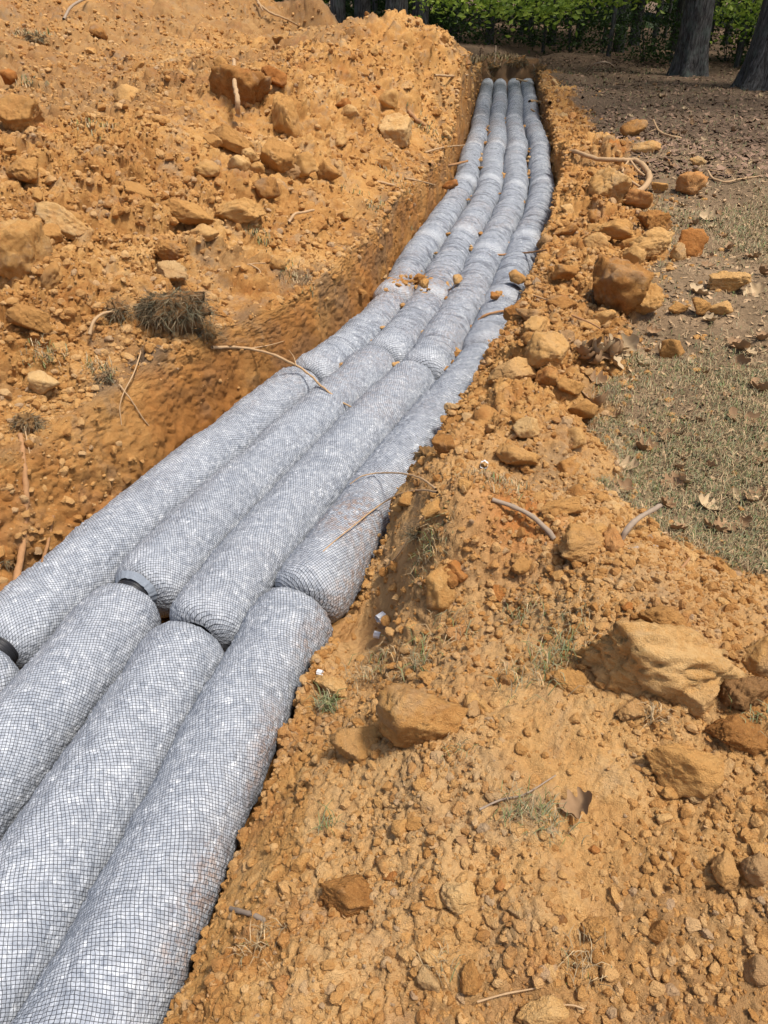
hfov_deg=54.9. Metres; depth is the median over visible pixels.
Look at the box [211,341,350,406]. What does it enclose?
root
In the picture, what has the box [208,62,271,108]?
clay boulder
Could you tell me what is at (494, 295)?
clay clod
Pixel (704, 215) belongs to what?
dead leaf
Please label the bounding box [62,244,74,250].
clay clod
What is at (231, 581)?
drain bundle
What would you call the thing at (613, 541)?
clay clod
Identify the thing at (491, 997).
root
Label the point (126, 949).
drain bundle
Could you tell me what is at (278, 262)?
clay clod
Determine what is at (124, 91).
clay clod
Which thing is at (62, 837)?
drain bundle
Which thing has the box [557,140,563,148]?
clay clod
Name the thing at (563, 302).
clay clod
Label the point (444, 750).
clay clod
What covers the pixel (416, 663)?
grass tuft
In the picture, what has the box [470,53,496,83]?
grass patch
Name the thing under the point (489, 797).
clay clod
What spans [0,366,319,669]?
drain bundle
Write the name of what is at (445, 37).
clay clod
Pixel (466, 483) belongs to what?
clay clod
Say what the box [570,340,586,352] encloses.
dead leaf
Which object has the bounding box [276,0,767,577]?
lawn
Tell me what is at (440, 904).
clay clod
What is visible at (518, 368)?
clay boulder
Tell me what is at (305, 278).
grass patch
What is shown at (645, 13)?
woodland
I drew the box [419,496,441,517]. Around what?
clay clod
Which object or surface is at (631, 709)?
clay boulder
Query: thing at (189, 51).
clay clod
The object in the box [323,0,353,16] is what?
shrub
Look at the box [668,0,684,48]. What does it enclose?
slim tree
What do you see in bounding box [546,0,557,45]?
slim tree
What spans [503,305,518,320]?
clay clod
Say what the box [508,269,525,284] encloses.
clay clod
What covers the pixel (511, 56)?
grass patch
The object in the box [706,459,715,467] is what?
dead leaf
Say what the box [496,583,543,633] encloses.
grass tuft
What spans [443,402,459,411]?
clay clod
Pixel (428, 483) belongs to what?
root
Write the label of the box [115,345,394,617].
drain bundle
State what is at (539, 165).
drain bundle
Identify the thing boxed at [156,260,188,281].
clay boulder
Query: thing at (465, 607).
grass patch
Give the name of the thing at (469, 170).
drain bundle
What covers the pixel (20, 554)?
root
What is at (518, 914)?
clay clod
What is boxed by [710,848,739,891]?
clay clod
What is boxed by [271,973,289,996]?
clay clod
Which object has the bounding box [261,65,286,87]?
clay clod
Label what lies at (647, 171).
root
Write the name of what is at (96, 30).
clay clod
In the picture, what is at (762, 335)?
dead leaf
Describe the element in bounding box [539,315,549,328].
clay clod
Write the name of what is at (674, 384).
dead leaf
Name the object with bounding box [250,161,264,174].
clay clod
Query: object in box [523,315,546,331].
clay clod
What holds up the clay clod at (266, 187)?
on the spoil heap
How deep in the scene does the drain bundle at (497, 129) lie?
11.46 m
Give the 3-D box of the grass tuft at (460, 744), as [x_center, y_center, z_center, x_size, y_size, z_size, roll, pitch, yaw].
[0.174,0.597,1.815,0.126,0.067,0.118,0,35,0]
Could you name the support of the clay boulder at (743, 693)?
on the spoil bank
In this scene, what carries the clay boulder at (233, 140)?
on the spoil heap
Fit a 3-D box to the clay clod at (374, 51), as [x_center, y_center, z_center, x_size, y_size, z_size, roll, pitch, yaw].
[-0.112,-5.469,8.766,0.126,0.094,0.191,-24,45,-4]
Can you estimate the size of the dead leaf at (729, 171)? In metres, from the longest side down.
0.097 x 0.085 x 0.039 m
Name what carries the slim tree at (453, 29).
on the lawn at (750, 316)
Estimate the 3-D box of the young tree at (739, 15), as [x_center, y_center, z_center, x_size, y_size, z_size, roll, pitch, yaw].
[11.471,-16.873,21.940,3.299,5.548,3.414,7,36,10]
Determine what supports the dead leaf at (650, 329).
on the lawn at (750, 316)
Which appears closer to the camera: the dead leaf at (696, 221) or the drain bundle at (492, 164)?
the dead leaf at (696, 221)
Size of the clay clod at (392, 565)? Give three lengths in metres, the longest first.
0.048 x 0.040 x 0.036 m
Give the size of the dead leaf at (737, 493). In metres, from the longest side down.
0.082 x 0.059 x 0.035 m
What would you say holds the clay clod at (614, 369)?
on the spoil bank
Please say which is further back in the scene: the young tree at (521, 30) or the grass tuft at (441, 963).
the young tree at (521, 30)
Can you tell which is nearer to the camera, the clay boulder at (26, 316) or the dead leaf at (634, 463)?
the dead leaf at (634, 463)
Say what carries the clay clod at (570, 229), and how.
on the spoil bank
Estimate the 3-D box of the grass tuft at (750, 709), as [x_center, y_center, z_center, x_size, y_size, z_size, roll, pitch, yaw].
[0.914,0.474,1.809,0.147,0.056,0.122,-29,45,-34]
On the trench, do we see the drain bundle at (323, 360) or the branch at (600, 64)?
the drain bundle at (323, 360)
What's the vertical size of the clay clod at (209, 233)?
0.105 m
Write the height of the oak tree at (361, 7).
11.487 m
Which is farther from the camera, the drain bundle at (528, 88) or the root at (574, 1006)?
the drain bundle at (528, 88)
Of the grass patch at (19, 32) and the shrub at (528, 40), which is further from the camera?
the shrub at (528, 40)
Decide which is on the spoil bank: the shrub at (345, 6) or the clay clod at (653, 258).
the clay clod at (653, 258)
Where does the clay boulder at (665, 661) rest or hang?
on the spoil bank
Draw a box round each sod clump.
[1,559,14,570]
[4,404,53,434]
[23,31,50,46]
[91,371,115,385]
[100,295,136,328]
[128,283,228,337]
[194,320,228,347]
[398,521,420,550]
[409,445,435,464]
[483,59,500,72]
[503,54,530,70]
[530,63,547,80]
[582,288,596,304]
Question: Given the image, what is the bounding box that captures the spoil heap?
[0,0,476,436]
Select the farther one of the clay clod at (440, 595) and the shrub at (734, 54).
the shrub at (734, 54)
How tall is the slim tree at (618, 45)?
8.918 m
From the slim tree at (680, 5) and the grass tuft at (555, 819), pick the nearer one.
the grass tuft at (555, 819)
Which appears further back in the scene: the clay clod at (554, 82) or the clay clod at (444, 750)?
the clay clod at (554, 82)
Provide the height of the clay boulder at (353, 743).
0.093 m
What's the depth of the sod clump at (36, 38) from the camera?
9.52 m
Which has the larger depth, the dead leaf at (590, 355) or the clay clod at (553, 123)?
the clay clod at (553, 123)
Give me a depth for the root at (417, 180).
7.09 m
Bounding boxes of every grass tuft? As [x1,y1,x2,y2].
[80,352,117,379]
[227,916,287,969]
[304,680,351,713]
[308,800,345,835]
[392,637,442,682]
[404,519,451,583]
[409,941,463,988]
[410,506,455,587]
[431,732,479,780]
[491,771,569,842]
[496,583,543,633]
[520,616,603,668]
[528,794,586,849]
[540,583,599,634]
[560,916,623,1002]
[636,697,678,732]
[729,696,767,736]
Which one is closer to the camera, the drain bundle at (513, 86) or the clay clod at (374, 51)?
the clay clod at (374, 51)
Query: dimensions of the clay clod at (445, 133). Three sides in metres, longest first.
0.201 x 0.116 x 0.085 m
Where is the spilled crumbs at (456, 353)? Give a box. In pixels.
[339,117,556,639]
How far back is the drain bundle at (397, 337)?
4.91 m
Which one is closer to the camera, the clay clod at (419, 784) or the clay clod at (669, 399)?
the clay clod at (419, 784)
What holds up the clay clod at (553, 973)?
on the spoil bank
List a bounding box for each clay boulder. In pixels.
[0,94,44,132]
[0,217,52,279]
[5,155,38,183]
[5,303,51,333]
[33,201,94,239]
[153,239,189,260]
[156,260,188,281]
[160,197,215,225]
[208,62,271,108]
[208,124,254,154]
[213,197,266,223]
[259,137,295,172]
[271,94,304,137]
[313,675,346,697]
[319,874,374,918]
[329,724,379,763]
[376,682,471,747]
[378,112,412,147]
[440,880,478,914]
[487,356,536,383]
[496,443,541,466]
[515,994,569,1023]
[524,331,569,370]
[539,496,582,517]
[551,668,586,693]
[557,522,604,565]
[570,619,746,698]
[579,914,611,938]
[588,165,631,198]
[592,219,635,240]
[592,253,653,315]
[615,698,646,720]
[629,227,674,261]
[636,209,672,230]
[636,283,664,314]
[637,604,687,626]
[645,743,725,798]
[669,676,719,717]
[703,713,767,755]
[706,271,751,291]
[718,676,767,711]
[742,635,767,677]
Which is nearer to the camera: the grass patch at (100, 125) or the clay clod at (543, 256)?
the grass patch at (100, 125)
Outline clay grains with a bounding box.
[0,0,767,1023]
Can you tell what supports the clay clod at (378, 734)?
on the spoil bank
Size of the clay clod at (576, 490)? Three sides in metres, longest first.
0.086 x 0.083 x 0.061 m
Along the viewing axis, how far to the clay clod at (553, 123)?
10.85 m
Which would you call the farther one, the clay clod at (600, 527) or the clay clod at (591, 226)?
the clay clod at (591, 226)
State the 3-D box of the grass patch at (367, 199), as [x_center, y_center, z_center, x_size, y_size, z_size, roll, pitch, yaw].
[-0.140,-2.348,6.193,0.465,0.792,0.415,0,35,0]
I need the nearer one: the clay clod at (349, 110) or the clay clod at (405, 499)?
the clay clod at (405, 499)
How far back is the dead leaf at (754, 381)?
3.59 m
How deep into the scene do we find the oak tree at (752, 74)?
14.00 m
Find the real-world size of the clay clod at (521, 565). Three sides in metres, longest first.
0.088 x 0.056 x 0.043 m
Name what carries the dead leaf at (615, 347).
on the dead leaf
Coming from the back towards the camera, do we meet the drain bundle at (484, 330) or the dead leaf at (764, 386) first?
the drain bundle at (484, 330)
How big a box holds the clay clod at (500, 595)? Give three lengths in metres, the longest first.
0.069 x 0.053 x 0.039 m
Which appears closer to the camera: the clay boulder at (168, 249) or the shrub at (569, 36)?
the clay boulder at (168, 249)
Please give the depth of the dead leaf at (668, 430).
3.30 m
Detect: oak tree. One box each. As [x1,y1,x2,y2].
[330,0,345,22]
[354,0,370,18]
[385,0,407,14]
[409,0,762,76]
[412,0,428,24]
[730,0,767,91]
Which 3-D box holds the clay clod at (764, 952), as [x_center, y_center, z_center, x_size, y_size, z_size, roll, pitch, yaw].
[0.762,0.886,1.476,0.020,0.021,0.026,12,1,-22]
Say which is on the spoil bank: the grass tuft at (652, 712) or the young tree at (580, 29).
the grass tuft at (652, 712)
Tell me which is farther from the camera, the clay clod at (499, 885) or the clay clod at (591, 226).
the clay clod at (591, 226)
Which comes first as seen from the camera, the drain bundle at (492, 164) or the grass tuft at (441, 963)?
the grass tuft at (441, 963)
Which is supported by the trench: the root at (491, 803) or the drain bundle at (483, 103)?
the drain bundle at (483, 103)
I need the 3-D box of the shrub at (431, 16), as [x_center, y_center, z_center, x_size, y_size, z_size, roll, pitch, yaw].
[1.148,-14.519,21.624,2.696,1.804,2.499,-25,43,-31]
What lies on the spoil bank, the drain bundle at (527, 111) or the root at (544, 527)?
the root at (544, 527)
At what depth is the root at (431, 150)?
8.13 m
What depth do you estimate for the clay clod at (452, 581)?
2.33 m
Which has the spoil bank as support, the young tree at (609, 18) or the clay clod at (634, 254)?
the clay clod at (634, 254)
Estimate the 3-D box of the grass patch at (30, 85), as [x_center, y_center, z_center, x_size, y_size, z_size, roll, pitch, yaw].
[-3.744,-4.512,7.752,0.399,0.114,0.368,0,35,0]
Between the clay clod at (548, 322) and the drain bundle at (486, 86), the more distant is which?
the drain bundle at (486, 86)
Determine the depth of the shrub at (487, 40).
20.19 m
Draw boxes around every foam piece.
[316,669,323,674]
[373,631,380,638]
[375,611,385,622]
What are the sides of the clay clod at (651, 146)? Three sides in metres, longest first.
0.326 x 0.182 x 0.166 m
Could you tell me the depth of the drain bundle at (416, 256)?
6.01 m
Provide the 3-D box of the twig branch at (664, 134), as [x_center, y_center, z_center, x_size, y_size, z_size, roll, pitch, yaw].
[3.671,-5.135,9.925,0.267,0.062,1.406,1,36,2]
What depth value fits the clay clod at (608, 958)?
1.48 m
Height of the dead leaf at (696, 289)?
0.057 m
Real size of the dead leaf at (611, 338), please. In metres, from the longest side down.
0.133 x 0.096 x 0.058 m
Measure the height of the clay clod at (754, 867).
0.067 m
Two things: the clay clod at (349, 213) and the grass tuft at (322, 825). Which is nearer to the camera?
the grass tuft at (322, 825)
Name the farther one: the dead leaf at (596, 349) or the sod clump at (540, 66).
the sod clump at (540, 66)
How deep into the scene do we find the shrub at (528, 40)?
20.73 m
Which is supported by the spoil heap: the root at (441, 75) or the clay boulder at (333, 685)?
the root at (441, 75)
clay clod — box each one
[0,68,17,84]
[27,370,59,393]
[31,189,43,201]
[40,261,62,289]
[42,223,62,244]
[49,341,67,353]
[62,88,78,97]
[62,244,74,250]
[68,210,83,222]
[84,47,97,54]
[89,24,107,39]
[113,84,139,101]
[123,181,155,201]
[131,61,144,70]
[148,115,169,123]
[171,100,183,108]
[185,49,195,54]
[190,224,218,241]
[193,159,219,176]
[197,289,219,302]
[204,134,222,147]
[212,56,227,65]
[227,155,250,171]
[241,147,259,161]
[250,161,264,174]
[252,177,280,198]
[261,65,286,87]
[269,255,286,269]
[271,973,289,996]
[272,36,283,43]
[283,164,300,179]
[290,852,310,874]
[295,151,318,176]
[316,160,340,181]
[335,98,350,107]
[335,131,347,146]
[337,207,358,219]
[341,104,359,116]
[357,65,369,76]
[370,45,379,55]
[374,159,392,170]
[375,731,383,737]
[375,854,391,873]
[379,89,398,108]
[379,205,391,214]
[383,871,396,882]
[389,561,397,570]
[391,502,402,512]
[391,819,407,837]
[397,491,413,506]
[405,816,423,830]
[411,777,426,791]
[413,274,424,283]
[416,965,439,992]
[417,949,450,966]
[419,278,428,288]
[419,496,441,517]
[425,564,455,611]
[431,106,441,116]
[431,433,454,455]
[434,890,446,909]
[440,32,449,44]
[440,123,451,133]
[442,130,451,139]
[442,179,457,189]
[442,745,452,753]
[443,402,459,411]
[443,560,467,582]
[444,568,457,588]
[445,624,465,640]
[453,274,461,284]
[456,835,468,845]
[457,478,472,493]
[460,959,481,995]
[462,412,471,421]
[463,692,479,707]
[467,700,480,716]
[478,699,491,715]
[484,792,495,804]
[485,424,494,433]
[486,637,496,641]
[490,291,499,299]
[491,474,503,489]
[492,584,504,602]
[494,381,509,394]
[494,880,504,890]
[499,673,515,685]
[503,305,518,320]
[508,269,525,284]
[508,905,522,919]
[510,412,524,422]
[510,552,532,574]
[512,416,539,437]
[514,742,527,755]
[515,308,544,320]
[520,331,533,345]
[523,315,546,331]
[535,253,549,262]
[536,233,552,248]
[536,361,561,369]
[536,367,557,386]
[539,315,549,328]
[543,963,556,978]
[545,295,578,309]
[546,403,559,409]
[550,119,558,127]
[551,78,559,86]
[551,223,577,236]
[552,263,579,279]
[555,248,569,258]
[556,457,580,477]
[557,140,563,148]
[557,256,566,263]
[557,378,584,395]
[558,915,567,924]
[559,112,568,117]
[560,204,573,213]
[560,330,574,343]
[566,484,586,496]
[567,427,586,449]
[568,112,576,118]
[568,398,597,418]
[575,873,581,880]
[578,319,600,329]
[581,247,591,252]
[582,232,609,248]
[587,167,598,175]
[587,209,600,222]
[587,223,601,231]
[588,845,600,854]
[591,309,616,324]
[591,522,607,534]
[593,492,609,503]
[600,133,609,139]
[600,949,611,963]
[601,135,615,144]
[602,527,624,552]
[607,363,625,377]
[608,139,619,143]
[608,499,621,509]
[618,236,637,249]
[620,119,647,135]
[621,602,632,611]
[622,245,646,263]
[623,189,652,209]
[631,140,661,153]
[647,920,667,945]
[650,255,666,261]
[651,182,668,191]
[652,541,669,550]
[656,813,673,824]
[660,339,684,358]
[660,786,678,798]
[664,397,673,402]
[668,302,688,313]
[669,242,685,261]
[671,850,685,866]
[675,171,708,194]
[678,227,708,256]
[679,546,699,561]
[679,983,685,992]
[687,797,701,803]
[689,156,706,165]
[692,297,711,314]
[692,367,700,372]
[706,968,725,984]
[710,300,732,314]
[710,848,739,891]
[716,597,729,605]
[722,563,736,577]
[723,757,735,774]
[729,973,738,985]
[738,598,746,604]
[740,851,767,886]
[742,954,767,986]
[759,949,767,959]
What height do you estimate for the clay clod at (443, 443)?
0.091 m
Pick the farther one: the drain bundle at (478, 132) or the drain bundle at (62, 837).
the drain bundle at (478, 132)
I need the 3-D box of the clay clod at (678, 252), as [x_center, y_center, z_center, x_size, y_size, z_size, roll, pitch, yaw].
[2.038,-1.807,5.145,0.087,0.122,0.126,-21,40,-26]
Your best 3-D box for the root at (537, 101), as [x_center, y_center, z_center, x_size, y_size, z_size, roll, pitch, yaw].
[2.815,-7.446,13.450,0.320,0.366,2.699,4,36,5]
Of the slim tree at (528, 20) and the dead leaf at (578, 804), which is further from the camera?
the slim tree at (528, 20)
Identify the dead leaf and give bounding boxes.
[377,622,385,628]
[559,787,591,818]
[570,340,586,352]
[576,345,592,354]
[578,351,595,358]
[582,389,608,405]
[586,336,610,360]
[586,349,602,363]
[587,370,606,384]
[588,339,614,351]
[592,338,602,356]
[597,337,608,346]
[604,336,620,354]
[605,341,620,353]
[608,409,620,418]
[609,333,630,350]
[609,344,623,368]
[614,438,621,446]
[614,478,634,492]
[615,333,639,356]
[617,455,638,469]
[618,338,623,354]
[627,419,639,430]
[636,358,654,366]
[636,436,658,452]
[647,324,661,332]
[659,428,675,442]
[660,471,685,487]
[661,496,675,507]
[664,380,677,389]
[669,425,684,437]
[670,522,688,529]
[673,464,686,469]
[677,471,694,482]
[678,450,690,459]
[690,218,698,224]
[690,283,708,294]
[696,415,706,423]
[698,493,721,510]
[699,207,720,219]
[699,367,709,373]
[702,260,714,266]
[703,313,717,321]
[704,518,727,530]
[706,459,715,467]
[714,516,738,532]
[718,232,729,236]
[724,241,734,248]
[726,168,734,173]
[727,337,737,344]
[727,406,742,424]
[730,338,752,349]
[730,354,750,371]
[733,487,750,501]
[735,516,751,528]
[743,282,765,296]
[744,347,756,353]
[744,412,764,426]
[744,487,765,501]
[745,253,761,257]
[749,377,763,390]
[751,456,767,463]
[755,331,767,339]
[758,381,767,390]
[759,264,767,275]
[759,442,767,451]
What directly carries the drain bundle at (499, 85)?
on the trench
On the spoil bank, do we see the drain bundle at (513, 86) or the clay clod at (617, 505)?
the clay clod at (617, 505)
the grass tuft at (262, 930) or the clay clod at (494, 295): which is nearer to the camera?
the grass tuft at (262, 930)
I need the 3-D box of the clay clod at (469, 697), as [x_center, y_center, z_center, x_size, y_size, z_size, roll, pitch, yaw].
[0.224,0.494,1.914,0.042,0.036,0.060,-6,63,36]
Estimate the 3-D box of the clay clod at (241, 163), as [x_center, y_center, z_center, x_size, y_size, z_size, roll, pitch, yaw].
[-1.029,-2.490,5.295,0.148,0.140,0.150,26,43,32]
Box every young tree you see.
[373,0,377,14]
[519,0,525,34]
[528,0,539,39]
[538,0,588,51]
[572,0,649,56]
[577,1,585,46]
[596,0,653,41]
[645,0,678,38]
[651,0,662,51]
[709,0,760,47]
[712,0,755,67]
[723,1,758,45]
[726,0,758,62]
[728,3,755,57]
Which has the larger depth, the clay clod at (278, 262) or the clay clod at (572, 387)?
the clay clod at (278, 262)
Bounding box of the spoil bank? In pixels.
[177,56,767,1023]
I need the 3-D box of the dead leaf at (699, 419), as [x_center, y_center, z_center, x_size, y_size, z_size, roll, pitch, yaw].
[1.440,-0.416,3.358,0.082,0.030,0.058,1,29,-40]
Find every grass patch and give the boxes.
[12,27,62,37]
[14,74,48,88]
[17,333,71,373]
[63,115,116,139]
[245,225,273,246]
[259,250,299,270]
[279,268,319,329]
[340,177,392,216]
[342,635,402,698]
[372,153,413,232]
[402,602,481,666]
[405,103,446,142]
[451,466,509,491]
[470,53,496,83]
[482,470,533,502]
[482,643,588,703]
[484,50,526,69]
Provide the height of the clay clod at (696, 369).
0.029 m
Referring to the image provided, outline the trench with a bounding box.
[0,54,568,1010]
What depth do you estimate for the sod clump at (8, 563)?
2.92 m
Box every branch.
[585,61,615,72]
[649,119,681,138]
[707,169,759,182]
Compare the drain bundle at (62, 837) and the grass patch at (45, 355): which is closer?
the drain bundle at (62, 837)
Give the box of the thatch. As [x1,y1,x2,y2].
[587,148,767,570]
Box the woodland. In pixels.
[277,0,746,29]
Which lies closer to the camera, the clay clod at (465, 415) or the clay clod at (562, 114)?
the clay clod at (465, 415)
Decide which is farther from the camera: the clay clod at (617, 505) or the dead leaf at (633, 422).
the dead leaf at (633, 422)
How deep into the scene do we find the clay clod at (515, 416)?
3.06 m
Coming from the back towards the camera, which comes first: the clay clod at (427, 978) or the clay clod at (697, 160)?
the clay clod at (697, 160)
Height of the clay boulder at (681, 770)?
0.138 m
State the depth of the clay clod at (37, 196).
4.29 m
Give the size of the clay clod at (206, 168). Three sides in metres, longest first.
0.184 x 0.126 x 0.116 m
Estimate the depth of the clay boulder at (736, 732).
1.75 m
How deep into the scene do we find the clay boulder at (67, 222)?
4.15 m
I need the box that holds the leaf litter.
[282,0,767,179]
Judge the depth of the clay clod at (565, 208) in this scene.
6.56 m
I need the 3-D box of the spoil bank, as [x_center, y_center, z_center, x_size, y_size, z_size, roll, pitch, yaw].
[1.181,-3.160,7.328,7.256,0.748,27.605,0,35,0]
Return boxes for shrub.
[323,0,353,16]
[346,0,411,17]
[346,1,384,16]
[351,0,459,35]
[381,1,470,29]
[429,0,498,43]
[438,2,540,48]
[494,0,597,49]
[519,0,626,55]
[552,0,653,55]
[594,1,682,66]
[635,6,722,65]
[709,17,753,62]
[715,1,760,65]
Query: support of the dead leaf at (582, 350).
on the spoil bank
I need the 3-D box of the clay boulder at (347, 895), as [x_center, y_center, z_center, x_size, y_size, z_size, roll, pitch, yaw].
[-0.081,0.867,1.672,0.128,0.100,0.091,-7,36,-10]
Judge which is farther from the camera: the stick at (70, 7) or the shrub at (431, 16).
the shrub at (431, 16)
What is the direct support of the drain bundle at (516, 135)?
on the trench
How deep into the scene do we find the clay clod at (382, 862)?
1.69 m
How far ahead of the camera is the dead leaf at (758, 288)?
4.62 m
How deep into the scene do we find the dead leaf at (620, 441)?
3.25 m
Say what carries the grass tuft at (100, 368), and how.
on the sod clump at (105, 379)
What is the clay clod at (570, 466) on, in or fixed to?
on the spoil bank
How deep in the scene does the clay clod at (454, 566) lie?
2.35 m
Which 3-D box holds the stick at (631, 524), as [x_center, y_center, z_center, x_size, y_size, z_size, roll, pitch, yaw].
[0.846,0.017,2.413,0.028,0.080,0.303,28,44,34]
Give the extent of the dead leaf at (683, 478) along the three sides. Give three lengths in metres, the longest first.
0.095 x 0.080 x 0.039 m
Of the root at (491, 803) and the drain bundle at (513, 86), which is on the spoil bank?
the root at (491, 803)
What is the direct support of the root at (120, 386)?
attached to the trench
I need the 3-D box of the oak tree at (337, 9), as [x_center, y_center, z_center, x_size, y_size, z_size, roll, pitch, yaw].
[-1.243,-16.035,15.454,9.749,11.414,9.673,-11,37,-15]
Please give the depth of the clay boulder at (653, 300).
4.29 m
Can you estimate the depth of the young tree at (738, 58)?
17.29 m
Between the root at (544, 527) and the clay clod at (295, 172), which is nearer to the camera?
the root at (544, 527)
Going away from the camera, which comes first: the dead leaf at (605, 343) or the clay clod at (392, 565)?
the clay clod at (392, 565)
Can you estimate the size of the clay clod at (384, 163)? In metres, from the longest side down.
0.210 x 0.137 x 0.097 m
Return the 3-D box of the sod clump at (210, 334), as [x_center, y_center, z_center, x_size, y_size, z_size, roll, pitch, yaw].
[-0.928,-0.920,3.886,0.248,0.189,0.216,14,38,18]
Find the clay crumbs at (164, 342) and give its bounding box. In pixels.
[0,0,482,583]
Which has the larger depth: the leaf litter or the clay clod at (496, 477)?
the leaf litter
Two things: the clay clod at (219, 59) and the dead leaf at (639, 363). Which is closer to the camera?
the dead leaf at (639, 363)
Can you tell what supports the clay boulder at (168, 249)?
on the spoil heap
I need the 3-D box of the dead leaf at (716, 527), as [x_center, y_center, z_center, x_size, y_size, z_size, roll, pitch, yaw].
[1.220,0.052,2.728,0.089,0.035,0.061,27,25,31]
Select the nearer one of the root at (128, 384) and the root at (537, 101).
the root at (128, 384)
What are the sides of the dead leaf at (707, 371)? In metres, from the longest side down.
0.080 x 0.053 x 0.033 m
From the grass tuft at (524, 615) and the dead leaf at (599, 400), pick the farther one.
the dead leaf at (599, 400)
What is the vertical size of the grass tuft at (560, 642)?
0.130 m
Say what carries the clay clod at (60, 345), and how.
on the spoil heap
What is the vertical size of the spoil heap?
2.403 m
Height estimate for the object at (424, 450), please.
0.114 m
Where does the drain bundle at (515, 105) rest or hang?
on the trench
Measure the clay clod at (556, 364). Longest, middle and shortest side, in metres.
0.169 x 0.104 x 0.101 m
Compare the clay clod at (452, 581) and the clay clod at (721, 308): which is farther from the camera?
the clay clod at (721, 308)
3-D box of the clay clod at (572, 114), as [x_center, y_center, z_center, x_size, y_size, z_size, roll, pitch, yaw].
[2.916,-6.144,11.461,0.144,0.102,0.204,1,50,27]
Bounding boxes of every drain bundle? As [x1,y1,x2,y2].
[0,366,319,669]
[0,570,160,840]
[0,621,224,1023]
[0,637,19,691]
[11,587,332,1023]
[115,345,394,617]
[169,360,434,651]
[275,343,488,623]
[293,292,404,381]
[367,293,442,361]
[373,234,439,301]
[402,248,500,379]
[412,230,475,301]
[413,179,473,247]
[450,178,501,239]
[454,142,482,191]
[462,296,514,349]
[465,115,488,149]
[470,183,527,259]
[471,94,491,121]
[477,78,493,98]
[477,142,504,186]
[485,235,538,302]
[486,114,506,148]
[490,93,507,117]
[492,78,506,98]
[502,145,528,193]
[505,94,522,121]
[505,116,527,157]
[507,78,522,98]
[510,179,554,241]
[520,78,537,99]
[523,96,540,122]
[523,117,550,151]
[527,144,554,187]
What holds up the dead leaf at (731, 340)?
on the lawn at (750, 316)
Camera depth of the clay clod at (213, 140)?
5.38 m
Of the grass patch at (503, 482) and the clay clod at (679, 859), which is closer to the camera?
the clay clod at (679, 859)
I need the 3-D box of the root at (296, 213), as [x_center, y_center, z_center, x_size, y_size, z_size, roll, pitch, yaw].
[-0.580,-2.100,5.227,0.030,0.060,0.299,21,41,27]
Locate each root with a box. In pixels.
[12,433,29,580]
[41,515,54,561]
[88,310,113,334]
[118,384,148,425]
[119,350,140,424]
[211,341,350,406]
[214,906,265,921]
[232,58,240,117]
[257,2,299,26]
[287,209,314,223]
[323,489,438,550]
[350,472,436,490]
[375,534,410,572]
[377,180,412,194]
[404,177,434,184]
[407,109,425,125]
[424,144,464,152]
[428,160,467,165]
[434,74,467,76]
[477,987,542,1002]
[478,310,503,319]
[479,775,555,810]
[491,497,555,539]
[528,99,551,104]
[561,149,652,190]
[564,1004,583,1009]
[666,558,689,573]
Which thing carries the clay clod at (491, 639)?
on the spoil bank
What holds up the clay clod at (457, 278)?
on the drain bundle at (444, 333)
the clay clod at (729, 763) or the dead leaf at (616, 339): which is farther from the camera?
the dead leaf at (616, 339)
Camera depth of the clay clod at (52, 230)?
4.11 m
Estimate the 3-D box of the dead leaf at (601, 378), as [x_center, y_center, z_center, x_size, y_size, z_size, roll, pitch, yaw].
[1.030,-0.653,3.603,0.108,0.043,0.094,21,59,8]
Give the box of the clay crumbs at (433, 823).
[163,69,767,1023]
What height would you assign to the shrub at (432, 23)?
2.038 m
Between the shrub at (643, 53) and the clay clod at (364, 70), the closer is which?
the clay clod at (364, 70)
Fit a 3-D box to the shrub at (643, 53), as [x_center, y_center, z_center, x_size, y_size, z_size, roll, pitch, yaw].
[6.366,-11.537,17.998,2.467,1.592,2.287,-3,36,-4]
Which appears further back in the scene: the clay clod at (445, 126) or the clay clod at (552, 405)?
the clay clod at (445, 126)
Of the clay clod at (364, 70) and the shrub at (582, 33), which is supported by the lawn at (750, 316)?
the shrub at (582, 33)
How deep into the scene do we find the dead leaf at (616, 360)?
3.71 m
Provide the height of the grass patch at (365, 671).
0.177 m
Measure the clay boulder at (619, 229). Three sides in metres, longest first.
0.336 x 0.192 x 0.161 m
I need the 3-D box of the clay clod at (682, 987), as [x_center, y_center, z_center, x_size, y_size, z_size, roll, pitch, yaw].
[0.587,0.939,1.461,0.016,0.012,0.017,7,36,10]
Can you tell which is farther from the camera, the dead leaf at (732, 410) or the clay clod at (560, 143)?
the clay clod at (560, 143)
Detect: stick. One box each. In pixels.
[62,0,84,19]
[498,249,546,255]
[571,314,613,337]
[621,503,662,539]
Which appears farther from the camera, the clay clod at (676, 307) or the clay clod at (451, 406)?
the clay clod at (676, 307)
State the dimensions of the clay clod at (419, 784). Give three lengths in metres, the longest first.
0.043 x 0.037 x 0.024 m
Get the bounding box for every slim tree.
[449,0,457,35]
[485,4,494,43]
[523,0,529,33]
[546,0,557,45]
[612,0,630,52]
[627,0,645,45]
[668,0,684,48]
[723,0,737,44]
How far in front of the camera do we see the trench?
3.77 m
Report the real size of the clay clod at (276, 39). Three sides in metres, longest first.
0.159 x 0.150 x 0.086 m
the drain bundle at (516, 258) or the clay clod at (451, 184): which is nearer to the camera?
the drain bundle at (516, 258)
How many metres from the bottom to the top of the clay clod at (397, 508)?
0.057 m
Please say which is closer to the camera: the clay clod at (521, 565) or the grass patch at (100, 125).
the clay clod at (521, 565)

